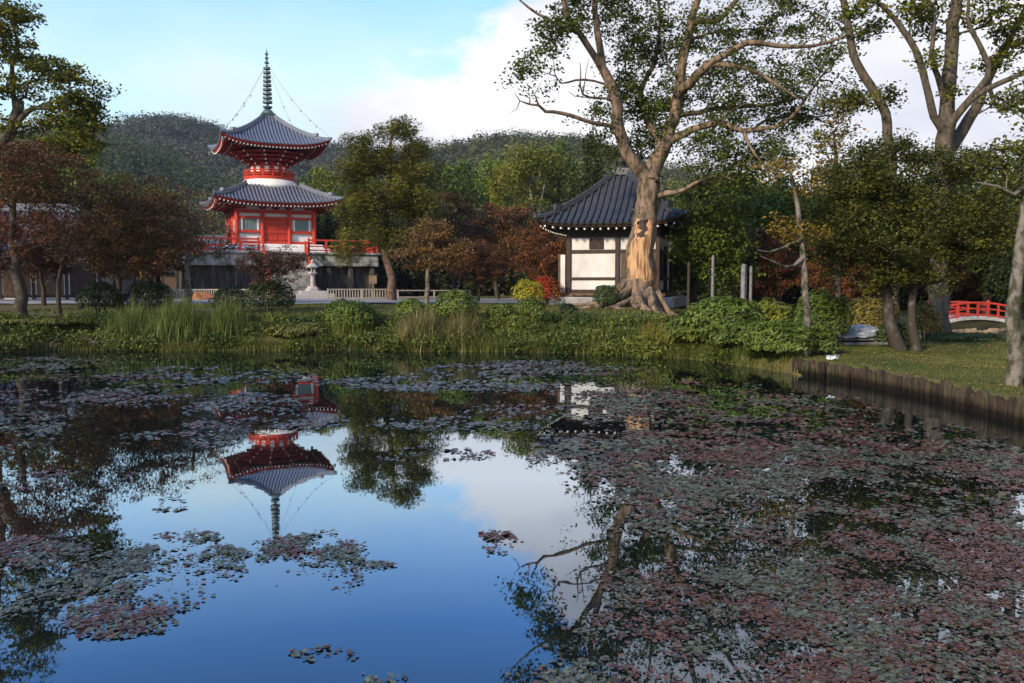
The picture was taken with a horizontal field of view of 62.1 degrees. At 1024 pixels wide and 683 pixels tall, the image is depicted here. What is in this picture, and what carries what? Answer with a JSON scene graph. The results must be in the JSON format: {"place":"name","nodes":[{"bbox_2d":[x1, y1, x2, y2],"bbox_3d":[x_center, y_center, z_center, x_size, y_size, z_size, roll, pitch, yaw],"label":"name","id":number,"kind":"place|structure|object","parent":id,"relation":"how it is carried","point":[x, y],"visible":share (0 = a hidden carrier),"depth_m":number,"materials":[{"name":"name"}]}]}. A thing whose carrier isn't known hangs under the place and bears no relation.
{"place":"outdoors","nodes":[
{"label":"outdoors","id":0,"kind":"place"},
{"bbox_2d":[100,150,223,234],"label":"hills","id":1,"kind":"structure","parent":0,"point":[164,184],"depth_m":293.94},
{"bbox_2d":[2,128,243,234],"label":"hill forest","id":2,"kind":"object","parent":1,"relation":"on","point":[199,178],"visible":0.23,"depth_m":297.28,"materials":[{"name":"green plant"}]},
{"bbox_2d":[109,127,381,190],"bbox_3d":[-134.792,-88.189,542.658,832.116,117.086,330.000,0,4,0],"label":"hills","id":3,"kind":"structure","parent":0,"point":[186,136],"depth_m":518.91,"materials":[{"name":"plant"}]},
{"bbox_2d":[18,110,416,189],"bbox_3d":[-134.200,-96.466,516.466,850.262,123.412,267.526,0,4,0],"label":"hill forest","id":4,"kind":"object","parent":3,"relation":"on","point":[191,125],"visible":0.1,"depth_m":521.84,"materials":[{"name":"green plant"}]},
{"bbox_2d":[0,298,545,303],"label":"path","id":5,"kind":"structure","parent":0,"point":[329,300],"depth_m":53.57,"materials":[{"name":"stone"}]},
{"bbox_2d":[0,303,662,317],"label":"meadow","id":6,"kind":"structure","parent":0,"point":[306,306],"depth_m":34.23,"materials":[{"name":"green plant"}]},
{"bbox_2d":[0,350,1023,682],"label":"water","id":7,"kind":"structure","parent":0,"point":[446,598],"depth_m":7.32,"materials":[{"name":"liquid"}]},
{"bbox_2d":[0,357,1023,682],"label":"floating leaves","id":8,"kind":"object","parent":7,"relation":"on","point":[854,653],"visible":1,"depth_m":6.48,"materials":[{"name":"plant"}]},
{"bbox_2d":[0,287,1023,399],"bbox_3d":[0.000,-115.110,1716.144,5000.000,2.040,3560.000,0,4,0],"label":"ground","id":9,"kind":"structure","parent":0,"point":[970,324],"depth_m":22.64,"materials":[{"name":"plant"}]},
{"bbox_2d":[0,197,37,277],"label":"maple tree","id":10,"kind":"object","parent":9,"relation":"on","point":[4,215],"visible":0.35,"depth_m":40.58,"materials":[{"name":"brown plant"}]},
{"bbox_2d":[0,129,75,203],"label":"broadleaf tree","id":11,"kind":"object","parent":9,"relation":"on","point":[30,175],"visible":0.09,"depth_m":77.69,"materials":[{"name":"green plant"}]},
{"bbox_2d":[4,210,77,304],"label":"maple tree","id":12,"kind":"object","parent":9,"relation":"on","point":[40,261],"visible":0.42,"depth_m":43.45,"materials":[{"name":"brown plant"}]},
{"bbox_2d":[0,316,87,325],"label":"hedge","id":13,"kind":"object","parent":9,"relation":"on","point":[54,321],"visible":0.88,"depth_m":26.15,"materials":[{"name":"green plant"}]},
{"bbox_2d":[0,130,103,316],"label":"maple tree","id":14,"kind":"object","parent":9,"relation":"on","point":[21,292],"visible":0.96,"depth_m":27.26,"materials":[{"name":"brown plant"}]},
{"bbox_2d":[0,0,126,159],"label":"tall evergreen","id":15,"kind":"object","parent":9,"relation":"on","point":[87,111],"visible":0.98,"depth_m":32.24,"materials":[{"name":"green plant"}]},
{"bbox_2d":[0,203,135,299],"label":"temple building","id":16,"kind":"structure","parent":9,"relation":"on","point":[72,284],"depth_m":58.62,"materials":[{"name":"paint"}]},
{"bbox_2d":[3,266,30,295],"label":"sliding door","id":17,"kind":"structure","parent":16,"relation":"in","point":[8,287],"depth_m":58.10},
{"bbox_2d":[36,271,63,295],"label":"sliding door","id":18,"kind":"structure","parent":16,"relation":"in","point":[50,288],"depth_m":58.46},
{"bbox_2d":[70,266,95,295],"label":"sliding door","id":19,"kind":"structure","parent":16,"relation":"in","point":[78,280],"depth_m":58.70,"materials":[{"name":"wood"}]},
{"bbox_2d":[17,124,120,203],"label":"broadleaf tree","id":20,"kind":"object","parent":9,"relation":"on","point":[90,162],"visible":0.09,"depth_m":80.01,"materials":[{"name":"green plant"}]},
{"bbox_2d":[30,178,134,315],"bbox_3d":[-14.518,-3.236,28.829,3.284,4.783,4.419,0,4,0],"label":"maple tree","id":21,"kind":"object","parent":9,"relation":"on","point":[81,197],"visible":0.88,"depth_m":28.73,"materials":[{"name":"brown plant"}]},
{"bbox_2d":[74,280,125,312],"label":"round shrub","id":22,"kind":"object","parent":9,"relation":"on","point":[113,293],"visible":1,"depth_m":29.62,"materials":[{"name":"green plant"}]},
{"bbox_2d":[61,201,170,280],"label":"maple tree","id":23,"kind":"object","parent":9,"relation":"on","point":[105,274],"visible":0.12,"depth_m":43.36,"materials":[{"name":"brown plant"}]},
{"bbox_2d":[67,167,166,286],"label":"broadleaf tree","id":24,"kind":"object","parent":9,"relation":"on","point":[118,185],"visible":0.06,"depth_m":58.94,"materials":[{"name":"green plant"}]},
{"bbox_2d":[34,165,203,311],"bbox_3d":[-13.978,-3.576,30.843,5.036,5.197,5.044,1,4,16],"label":"maple tree","id":25,"kind":"object","parent":9,"relation":"on","point":[146,239],"visible":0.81,"depth_m":30.54,"materials":[{"name":"brown plant"}]},
{"bbox_2d":[86,296,158,342],"bbox_3d":[-12.033,-0.655,26.576,2.768,1.618,2.492,0,4,0],"label":"reed clump","id":26,"kind":"object","parent":9,"relation":"on","point":[133,319],"visible":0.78,"depth_m":26.43,"materials":[{"name":"green plant"}]},
{"bbox_2d":[90,193,204,301],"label":"maple tree","id":27,"kind":"object","parent":9,"relation":"on","point":[151,274],"visible":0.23,"depth_m":43.38,"materials":[{"name":"brown plant"}]},
{"bbox_2d":[124,276,174,313],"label":"round shrub","id":28,"kind":"object","parent":9,"relation":"on","point":[149,286],"visible":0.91,"depth_m":30.15,"materials":[{"name":"green plant"}]},
{"bbox_2d":[130,184,201,292],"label":"broadleaf tree","id":29,"kind":"object","parent":9,"relation":"on","point":[158,279],"visible":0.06,"depth_m":67.63,"materials":[{"name":"green plant"}]},
{"bbox_2d":[132,288,214,345],"bbox_3d":[-10.293,-0.719,26.494,2.948,2.049,2.858,3,5,38],"label":"reed clump","id":30,"kind":"object","parent":9,"relation":"on","point":[172,321],"visible":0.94,"depth_m":26.09,"materials":[{"name":"green plant"}]},
{"bbox_2d":[136,235,225,294],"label":"temple building","id":31,"kind":"structure","parent":9,"relation":"on","point":[168,279],"depth_m":81.98,"materials":[{"name":"paint"}]},
{"bbox_2d":[135,187,241,311],"bbox_3d":[-11.996,-3.404,31.869,3.895,4.735,4.314,0,4,0],"label":"maple tree","id":32,"kind":"object","parent":9,"relation":"on","point":[189,252],"visible":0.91,"depth_m":31.69,"materials":[{"name":"brown plant"}]},
{"bbox_2d":[183,289,261,346],"bbox_3d":[-8.850,-0.774,26.555,2.590,1.845,2.637,0,4,0],"label":"reed clump","id":33,"kind":"object","parent":9,"relation":"on","point":[228,319],"visible":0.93,"depth_m":26.40,"materials":[{"name":"green plant"}]},
{"bbox_2d":[208,285,246,308],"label":"round shrub","id":34,"kind":"object","parent":9,"relation":"on","point":[230,290],"visible":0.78,"depth_m":30.73,"materials":[{"name":"green plant"}]},
{"bbox_2d":[243,279,295,313],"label":"round shrub","id":35,"kind":"object","parent":9,"relation":"on","point":[277,299],"visible":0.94,"depth_m":29.59,"materials":[{"name":"green plant"}]},
{"bbox_2d":[233,243,314,312],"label":"shrub maple","id":36,"kind":"object","parent":9,"relation":"on","point":[293,263],"visible":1,"depth_m":29.15,"materials":[{"name":"red plant"}]},
{"bbox_2d":[171,236,380,297],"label":"stone platform","id":37,"kind":"structure","parent":9,"relation":"on","point":[217,273],"depth_m":65.40,"materials":[{"name":"stone"}]},
{"bbox_2d":[200,49,343,251],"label":"pagoda","id":38,"kind":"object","parent":37,"relation":"on","point":[273,206],"visible":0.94,"depth_m":68.98,"materials":[{"name":"red"}]},
{"bbox_2d":[265,219,287,241],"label":"door","id":39,"kind":"structure","parent":38,"relation":"in","point":[270,224],"depth_m":68.78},
{"bbox_2d":[264,321,331,339],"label":"lush shrub","id":40,"kind":"object","parent":9,"relation":"on","point":[305,326],"visible":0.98,"depth_m":25.97,"materials":[{"name":"green plant"}]},
{"bbox_2d":[295,164,345,220],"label":"broadleaf tree","id":41,"kind":"object","parent":9,"relation":"on","point":[328,183],"visible":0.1,"depth_m":90.33,"materials":[{"name":"green plant"}]},
{"bbox_2d":[303,301,376,347],"bbox_3d":[-5.386,-0.529,26.597,3.123,1.501,2.285,0,4,0],"label":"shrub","id":42,"kind":"object","parent":9,"relation":"on","point":[357,328],"visible":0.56,"depth_m":26.31,"materials":[{"name":"green plant"}]},
{"bbox_2d":[2,336,688,358],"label":"dead stems","id":43,"kind":"object","parent":9,"relation":"on","point":[170,345],"visible":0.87,"depth_m":25.36,"materials":[{"name":"brown plant"}]},
{"bbox_2d":[321,298,377,327],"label":"round shrub","id":44,"kind":"object","parent":9,"relation":"on","point":[351,306],"visible":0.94,"depth_m":26.50,"materials":[{"name":"green plant"}]},
{"bbox_2d":[327,289,396,297],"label":"fence","id":45,"kind":"object","parent":9,"relation":"on","point":[361,293],"visible":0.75,"depth_m":60.81,"materials":[{"name":"white wood"}]},
{"bbox_2d":[324,114,452,299],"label":"pine tree","id":46,"kind":"object","parent":9,"relation":"on","point":[405,202],"visible":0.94,"depth_m":53.82,"materials":[{"name":"green plant"}]},
{"bbox_2d":[0,308,803,371],"bbox_3d":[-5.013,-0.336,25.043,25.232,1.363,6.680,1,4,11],"label":"ground cover","id":47,"kind":"object","parent":9,"relation":"on","point":[79,331],"visible":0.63,"depth_m":25.58,"materials":[{"name":"green plant"}]},
{"bbox_2d":[395,298,430,316],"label":"round shrub","id":48,"kind":"object","parent":9,"relation":"on","point":[404,306],"visible":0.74,"depth_m":27.06,"materials":[{"name":"green plant"}]},
{"bbox_2d":[389,295,450,350],"bbox_3d":[-2.793,-0.498,25.970,2.774,2.071,3.104,0,4,0],"label":"reed clump","id":49,"kind":"object","parent":9,"relation":"on","point":[422,323],"visible":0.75,"depth_m":25.69,"materials":[{"name":"green plant"}]},
{"bbox_2d":[385,216,478,304],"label":"maple tree","id":50,"kind":"object","parent":9,"relation":"on","point":[433,239],"visible":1,"depth_m":42.51,"materials":[{"name":"brown plant"}]},
{"bbox_2d":[316,199,567,296],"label":"trees","id":51,"kind":"object","parent":9,"relation":"on","point":[414,279],"visible":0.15,"depth_m":76.17,"materials":[{"name":"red plant"}]},
{"bbox_2d":[410,190,490,292],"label":"maple tree","id":52,"kind":"object","parent":9,"relation":"on","point":[449,197],"visible":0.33,"depth_m":60.93,"materials":[{"name":"brown plant"}]},
{"bbox_2d":[431,289,480,318],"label":"round shrub","id":53,"kind":"object","parent":9,"relation":"on","point":[466,300],"visible":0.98,"depth_m":26.64,"materials":[{"name":"green plant"}]},
{"bbox_2d":[432,158,492,281],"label":"broadleaf tree","id":54,"kind":"object","parent":9,"relation":"on","point":[457,178],"visible":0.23,"depth_m":97.85,"materials":[{"name":"green plant"}]},
{"bbox_2d":[435,304,491,352],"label":"reed clump","id":55,"kind":"object","parent":9,"relation":"on","point":[461,322],"visible":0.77,"depth_m":25.60,"materials":[{"name":"green plant"}]},
{"bbox_2d":[443,238,509,300],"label":"maple tree","id":56,"kind":"object","parent":9,"relation":"on","point":[479,265],"visible":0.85,"depth_m":51.47,"materials":[{"name":"brown plant"}]},
{"bbox_2d":[469,149,518,213],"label":"broadleaf tree","id":57,"kind":"object","parent":9,"relation":"on","point":[492,161],"visible":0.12,"depth_m":109.35,"materials":[{"name":"green plant"}]},
{"bbox_2d":[446,201,545,298],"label":"maple tree","id":58,"kind":"object","parent":9,"relation":"on","point":[501,215],"visible":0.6,"depth_m":57.15,"materials":[{"name":"brown plant"}]},
{"bbox_2d":[485,146,540,291],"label":"tree","id":59,"kind":"object","parent":9,"relation":"on","point":[496,189],"visible":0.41,"depth_m":90.53,"materials":[{"name":"green plant"}]},
{"bbox_2d":[508,279,545,306],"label":"flowering shrub","id":60,"kind":"object","parent":9,"relation":"on","point":[530,284],"visible":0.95,"depth_m":34.22,"materials":[{"name":"yellow plant"}]},
{"bbox_2d":[512,297,545,318],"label":"round shrub","id":61,"kind":"object","parent":9,"relation":"on","point":[531,301],"visible":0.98,"depth_m":26.96,"materials":[{"name":"green plant"}]},
{"bbox_2d":[494,131,571,277],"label":"broadleaf tree","id":62,"kind":"object","parent":9,"relation":"on","point":[539,160],"visible":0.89,"depth_m":86.43,"materials":[{"name":"green plant"}]},
{"bbox_2d":[507,219,566,301],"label":"maple tree","id":63,"kind":"object","parent":9,"relation":"on","point":[552,250],"visible":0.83,"depth_m":48.99,"materials":[{"name":"red plant"}]},
{"bbox_2d":[527,275,564,305],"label":"flowering shrub","id":64,"kind":"object","parent":9,"relation":"on","point":[553,289],"visible":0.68,"depth_m":36.12,"materials":[{"name":"red plant"}]},
{"bbox_2d":[533,136,581,210],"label":"broadleaf tree","id":65,"kind":"object","parent":9,"relation":"on","point":[547,194],"visible":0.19,"depth_m":93.01,"materials":[{"name":"green plant"}]},
{"bbox_2d":[549,157,581,295],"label":"cedar tree","id":66,"kind":"object","parent":9,"relation":"on","point":[568,184],"visible":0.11,"depth_m":59.20,"materials":[{"name":"green plant"}]},
{"bbox_2d":[565,125,607,283],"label":"cedar tree","id":67,"kind":"object","parent":9,"relation":"on","point":[592,175],"visible":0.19,"depth_m":53.17,"materials":[{"name":"green plant"}]},
{"bbox_2d":[592,284,620,306],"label":"round shrub","id":68,"kind":"object","parent":9,"relation":"on","point":[605,295],"visible":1,"depth_m":31.78,"materials":[{"name":"green plant"}]},
{"bbox_2d":[534,156,693,308],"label":"hall","id":69,"kind":"structure","parent":9,"relation":"on","point":[593,225],"depth_m":36.38,"materials":[{"name":"paint"}]},
{"bbox_2d":[629,313,676,356],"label":"shrub","id":70,"kind":"object","parent":9,"relation":"on","point":[643,331],"visible":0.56,"depth_m":24.11,"materials":[{"name":"green plant"}]},
{"bbox_2d":[664,311,711,341],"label":"lush shrub","id":71,"kind":"object","parent":9,"relation":"on","point":[673,323],"visible":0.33,"depth_m":22.88,"materials":[{"name":"green plant"}]},
{"bbox_2d":[664,180,732,305],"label":"broadleaf tree","id":72,"kind":"object","parent":9,"relation":"on","point":[678,270],"visible":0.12,"depth_m":41.53,"materials":[{"name":"green plant"}]},
{"bbox_2d":[494,0,909,316],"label":"camphor tree","id":73,"kind":"object","parent":9,"relation":"on","point":[637,288],"visible":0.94,"depth_m":31.92,"materials":[{"name":"green plant"}]},
{"bbox_2d":[661,179,765,302],"bbox_3d":[8.382,-3.901,35.532,4.086,6.297,4.594,3,5,36],"label":"broadleaf tree","id":74,"kind":"object","parent":9,"relation":"on","point":[704,238],"visible":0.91,"depth_m":34.73,"materials":[{"name":"green plant"}]},
{"bbox_2d":[680,295,762,335],"bbox_3d":[5.570,-0.585,22.508,2.211,1.275,2.380,0,4,0],"label":"lush shrub","id":75,"kind":"object","parent":9,"relation":"on","point":[716,308],"visible":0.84,"depth_m":22.03,"materials":[{"name":"green plant"}]},
{"bbox_2d":[698,320,780,348],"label":"lush shrub","id":76,"kind":"object","parent":9,"relation":"on","point":[718,337],"visible":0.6,"depth_m":21.10,"materials":[{"name":"green plant"}]},
{"bbox_2d":[711,168,795,313],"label":"broadleaf tree","id":77,"kind":"object","parent":9,"relation":"on","point":[768,209],"visible":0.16,"depth_m":43.34,"materials":[{"name":"green plant"}]},
{"bbox_2d":[738,297,795,332],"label":"lush shrub","id":78,"kind":"object","parent":9,"relation":"on","point":[778,309],"visible":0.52,"depth_m":22.59,"materials":[{"name":"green plant"}]},
{"bbox_2d":[724,228,811,303],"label":"maple tree","id":79,"kind":"object","parent":9,"relation":"on","point":[760,284],"visible":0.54,"depth_m":36.45,"materials":[{"name":"red plant"}]},
{"bbox_2d":[748,173,817,301],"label":"broadleaf tree","id":80,"kind":"object","parent":9,"relation":"on","point":[783,187],"visible":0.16,"depth_m":46.92,"materials":[{"name":"green plant"}]},
{"bbox_2d":[745,316,822,359],"bbox_3d":[6.250,-0.088,19.457,1.752,1.018,1.525,0,4,0],"label":"lush shrub","id":81,"kind":"object","parent":9,"relation":"on","point":[767,330],"visible":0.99,"depth_m":19.03,"materials":[{"name":"green plant"}]},
{"bbox_2d":[750,156,834,356],"bbox_3d":[6.334,-1.916,19.127,2.072,4.577,1.750,0,4,0],"label":"slender tree","id":82,"kind":"object","parent":9,"relation":"on","point":[799,236],"visible":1,"depth_m":19.12,"materials":[{"name":"green plant"}]},
{"bbox_2d":[793,287,854,338],"bbox_3d":[8.007,-0.608,21.997,1.614,1.596,1.561,0,4,0],"label":"lush shrub","id":83,"kind":"object","parent":9,"relation":"on","point":[836,320],"visible":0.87,"depth_m":21.61,"materials":[{"name":"green plant"}]},
{"bbox_2d":[811,330,840,354],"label":"lush shrub","id":84,"kind":"object","parent":9,"relation":"on","point":[824,345],"visible":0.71,"depth_m":19.35,"materials":[{"name":"green plant"}]},
{"bbox_2d":[792,158,871,312],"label":"broadleaf tree","id":85,"kind":"object","parent":9,"relation":"on","point":[805,210],"visible":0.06,"depth_m":45.42,"materials":[{"name":"green plant"}]},
{"bbox_2d":[801,111,867,299],"bbox_3d":[11.695,-4.431,30.677,2.344,7.865,2.234,0,4,0],"label":"sparse tree","id":86,"kind":"object","parent":9,"relation":"on","point":[839,293],"visible":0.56,"depth_m":30.65,"materials":[{"name":"green plant"}]},
{"bbox_2d":[794,242,877,321],"bbox_3d":[13.213,-2.458,33.804,3.086,3.615,4.624,-3,5,-39],"label":"maple tree","id":87,"kind":"object","parent":9,"relation":"on","point":[846,290],"visible":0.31,"depth_m":33.84,"materials":[{"name":"red plant"}]},
{"bbox_2d":[663,175,1023,312],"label":"undergrowth","id":88,"kind":"object","parent":9,"relation":"on","point":[795,292],"visible":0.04,"depth_m":51.71,"materials":[{"name":"green plant"}]},
{"bbox_2d":[796,0,907,320],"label":"leaning tree","id":89,"kind":"object","parent":9,"relation":"on","point":[879,97],"visible":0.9,"depth_m":28.35,"materials":[{"name":"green plant"}]},
{"bbox_2d":[833,324,887,344],"bbox_3d":[9.223,-0.197,22.639,1.280,0.528,0.940,0,4,-6],"label":"board pile","id":90,"kind":"object","parent":9,"relation":"on","point":[860,334],"visible":0.61,"depth_m":22.24,"materials":[{"name":"grey wood"}]},
{"bbox_2d":[844,296,900,327],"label":"golden shrub","id":91,"kind":"object","parent":9,"relation":"on","point":[874,304],"visible":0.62,"depth_m":25.71,"materials":[{"name":"yellow plant"}]},
{"bbox_2d":[873,319,909,347],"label":"round shrub","id":92,"kind":"object","parent":9,"relation":"on","point":[880,333],"visible":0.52,"depth_m":21.31,"materials":[{"name":"green plant"}]},
{"bbox_2d":[773,332,1023,393],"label":"fallen leaves","id":93,"kind":"object","parent":9,"relation":"on","point":[990,345],"visible":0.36,"depth_m":18.80,"materials":[{"name":"orange plant"}]},
{"bbox_2d":[794,127,1020,351],"bbox_3d":[9.691,-2.414,20.657,5.754,5.378,4.070,0,4,0],"label":"dense evergreen","id":94,"kind":"object","parent":9,"relation":"on","point":[874,231],"visible":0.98,"depth_m":19.99,"materials":[{"name":"green plant"}]},
{"bbox_2d":[792,357,1023,425],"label":"log revetment","id":95,"kind":"object","parent":9,"relation":"on","point":[985,403],"visible":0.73,"depth_m":14.85,"materials":[{"name":"wood"}]},
{"bbox_2d":[834,0,1023,340],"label":"broadleaf tree","id":96,"kind":"object","parent":9,"relation":"on","point":[945,121],"visible":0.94,"depth_m":26.29,"materials":[{"name":"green plant"}]},
{"bbox_2d":[916,299,943,339],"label":"round shrub","id":97,"kind":"object","parent":9,"relation":"on","point":[930,324],"visible":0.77,"depth_m":24.80,"materials":[{"name":"green plant"}]},
{"bbox_2d":[918,252,982,314],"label":"maple tree","id":98,"kind":"object","parent":9,"relation":"on","point":[967,281],"visible":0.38,"depth_m":46.73,"materials":[{"name":"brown plant"}]},
{"bbox_2d":[927,332,1005,341],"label":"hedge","id":99,"kind":"object","parent":9,"relation":"on","point":[960,336],"visible":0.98,"depth_m":23.60,"materials":[{"name":"green plant"}]},
{"bbox_2d":[928,300,1005,322],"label":"arched bridge","id":100,"kind":"structure","parent":9,"relation":"on","point":[972,316],"depth_m":37.28,"materials":[{"name":"wood"}]},
{"bbox_2d":[949,148,1019,321],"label":"broadleaf tree","id":101,"kind":"object","parent":9,"relation":"on","point":[987,294],"visible":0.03,"depth_m":45.12,"materials":[{"name":"green plant"}]},
{"bbox_2d":[961,61,1023,386],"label":"pale trunk tree","id":102,"kind":"object","parent":9,"relation":"on","point":[1014,372],"visible":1,"depth_m":13.70,"materials":[{"name":"green plant"}]},
{"bbox_2d":[985,145,1023,319],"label":"cedar tree","id":103,"kind":"object","parent":9,"relation":"on","point":[1003,276],"visible":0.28,"depth_m":39.81,"materials":[{"name":"green plant"}]},
{"bbox_2d":[0,0,1023,192],"label":"sky","id":104,"kind":"structure","parent":0,"point":[350,66],"materials":[{"name":"blue"}]},
{"bbox_2d":[379,147,798,286],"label":"hills","id":105,"kind":"structure","parent":0,"point":[531,182],"depth_m":340.31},
{"bbox_2d":[334,127,806,250],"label":"hill forest","id":106,"kind":"object","parent":105,"relation":"on","point":[494,145],"visible":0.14,"depth_m":360.58,"materials":[{"name":"green plant"}]},
{"bbox_2d":[770,329,1023,397],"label":"lawn","id":107,"kind":"structure","parent":0,"point":[938,346],"depth_m":18.29,"materials":[{"name":"green plant"}]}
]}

